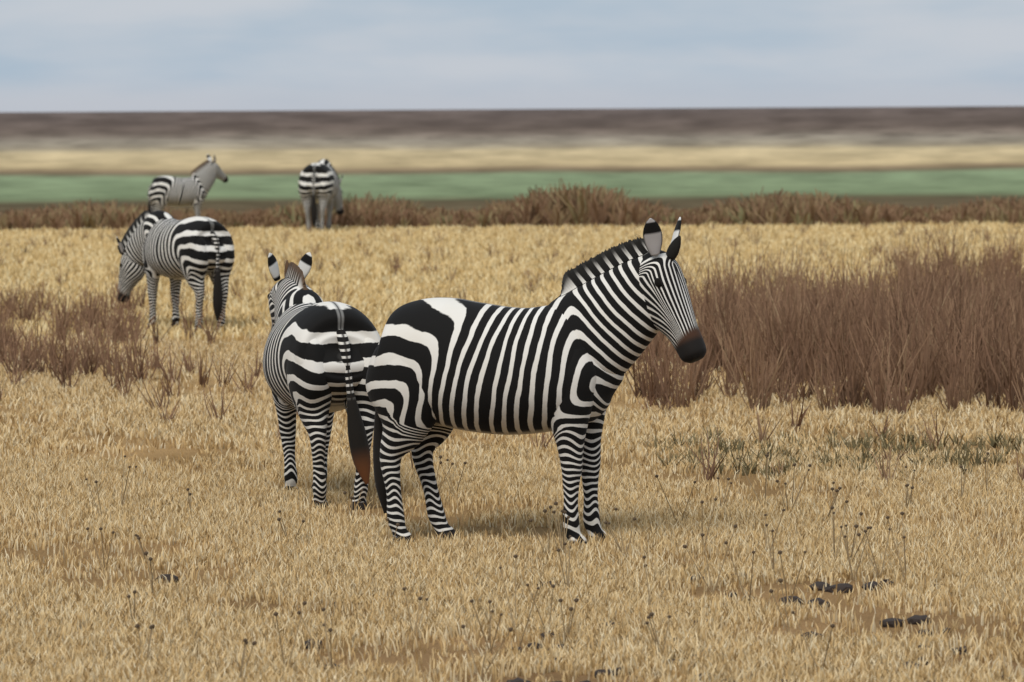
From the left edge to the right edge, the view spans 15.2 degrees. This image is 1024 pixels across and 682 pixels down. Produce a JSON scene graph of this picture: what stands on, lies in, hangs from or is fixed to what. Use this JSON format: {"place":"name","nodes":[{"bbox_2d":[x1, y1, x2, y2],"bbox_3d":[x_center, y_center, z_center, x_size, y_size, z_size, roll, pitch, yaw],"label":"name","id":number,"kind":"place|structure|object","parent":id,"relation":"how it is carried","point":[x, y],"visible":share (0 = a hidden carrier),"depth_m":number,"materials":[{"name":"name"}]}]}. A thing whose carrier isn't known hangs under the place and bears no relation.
{"place":"outdoors","nodes":[
{"label":"outdoors","id":0,"kind":"place"},
{"bbox_2d":[0,446,1023,681],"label":"grass","id":1,"kind":"structure","parent":0,"point":[360,570],"depth_m":19.55,"materials":[{"name":"plant"}]},
{"bbox_2d":[0,106,1023,681],"bbox_3d":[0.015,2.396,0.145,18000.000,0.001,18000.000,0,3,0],"label":"ground","id":2,"kind":"structure","parent":0,"point":[674,158],"depth_m":172.16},
{"bbox_2d":[0,271,224,390],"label":"shrubs","id":3,"kind":"object","parent":2,"relation":"on","point":[68,364],"visible":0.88,"depth_m":36.02,"materials":[{"name":"brown plant"}]},
{"bbox_2d":[116,210,234,331],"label":"zebra","id":4,"kind":"object","parent":2,"relation":"on","point":[193,252],"visible":0.91,"depth_m":41.37},
{"bbox_2d":[148,154,228,216],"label":"zebra","id":5,"kind":"object","parent":2,"relation":"on","point":[193,189],"visible":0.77,"depth_m":74.90},
{"bbox_2d":[298,159,343,231],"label":"zebra","id":6,"kind":"object","parent":2,"relation":"on","point":[319,183],"visible":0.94,"depth_m":73.67},
{"bbox_2d":[263,252,380,509],"bbox_3d":[-1.262,0.225,23.815,0.671,1.512,2.019,-1,4,-16],"label":"zebra","id":7,"kind":"object","parent":2,"relation":"on","point":[318,354],"visible":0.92,"depth_m":22.98},
{"bbox_2d":[0,331,1023,463],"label":"grass","id":8,"kind":"structure","parent":2,"relation":"on","point":[85,406],"depth_m":28.95,"materials":[{"name":"plant"}]},
{"bbox_2d":[0,177,1023,230],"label":"bushes","id":9,"kind":"object","parent":2,"relation":"on","point":[575,205],"visible":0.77,"depth_m":76.18,"materials":[{"name":"brown plant"}]},
{"bbox_2d":[0,216,1023,482],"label":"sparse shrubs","id":10,"kind":"object","parent":2,"relation":"on","point":[586,254],"visible":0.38,"depth_m":42.39,"materials":[{"name":"brown plant"}]},
{"bbox_2d":[24,573,1011,681],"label":"clods","id":11,"kind":"object","parent":2,"relation":"on","point":[892,622],"visible":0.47,"depth_m":17.78,"materials":[{"name":"brown soil"}]},
{"bbox_2d":[366,217,705,543],"bbox_3d":[0.153,0.233,21.064,1.915,1.825,0.721,1,4,15],"label":"zebra","id":12,"kind":"object","parent":2,"relation":"on","point":[439,369],"visible":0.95,"depth_m":20.85},
{"bbox_2d":[87,456,987,679],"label":"weed stems","id":13,"kind":"object","parent":2,"relation":"on","point":[563,547],"visible":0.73,"depth_m":19.24,"materials":[{"name":"brown plant"}]},
{"bbox_2d":[85,452,989,644],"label":"weed heads","id":14,"kind":"object","parent":13,"relation":"attached to","point":[576,600],"visible":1,"depth_m":19.13,"materials":[{"name":"brown plant"}]},
{"bbox_2d":[625,217,1023,414],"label":"shrubs","id":15,"kind":"object","parent":2,"relation":"on","point":[928,331],"visible":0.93,"depth_m":32.99,"materials":[{"name":"brown plant"}]},
{"bbox_2d":[641,425,1023,479],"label":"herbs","id":16,"kind":"object","parent":2,"relation":"on","point":[910,439],"visible":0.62,"depth_m":26.07,"materials":[{"name":"plant"}]},
{"bbox_2d":[0,218,1023,340],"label":"grass","id":17,"kind":"structure","parent":0,"point":[380,295],"depth_m":59.38,"materials":[{"name":"beige plant"}]},
{"bbox_2d":[0,0,1023,111],"label":"sky","id":18,"kind":"structure","parent":0,"point":[56,55],"materials":[{"name":"blue"}]}
]}

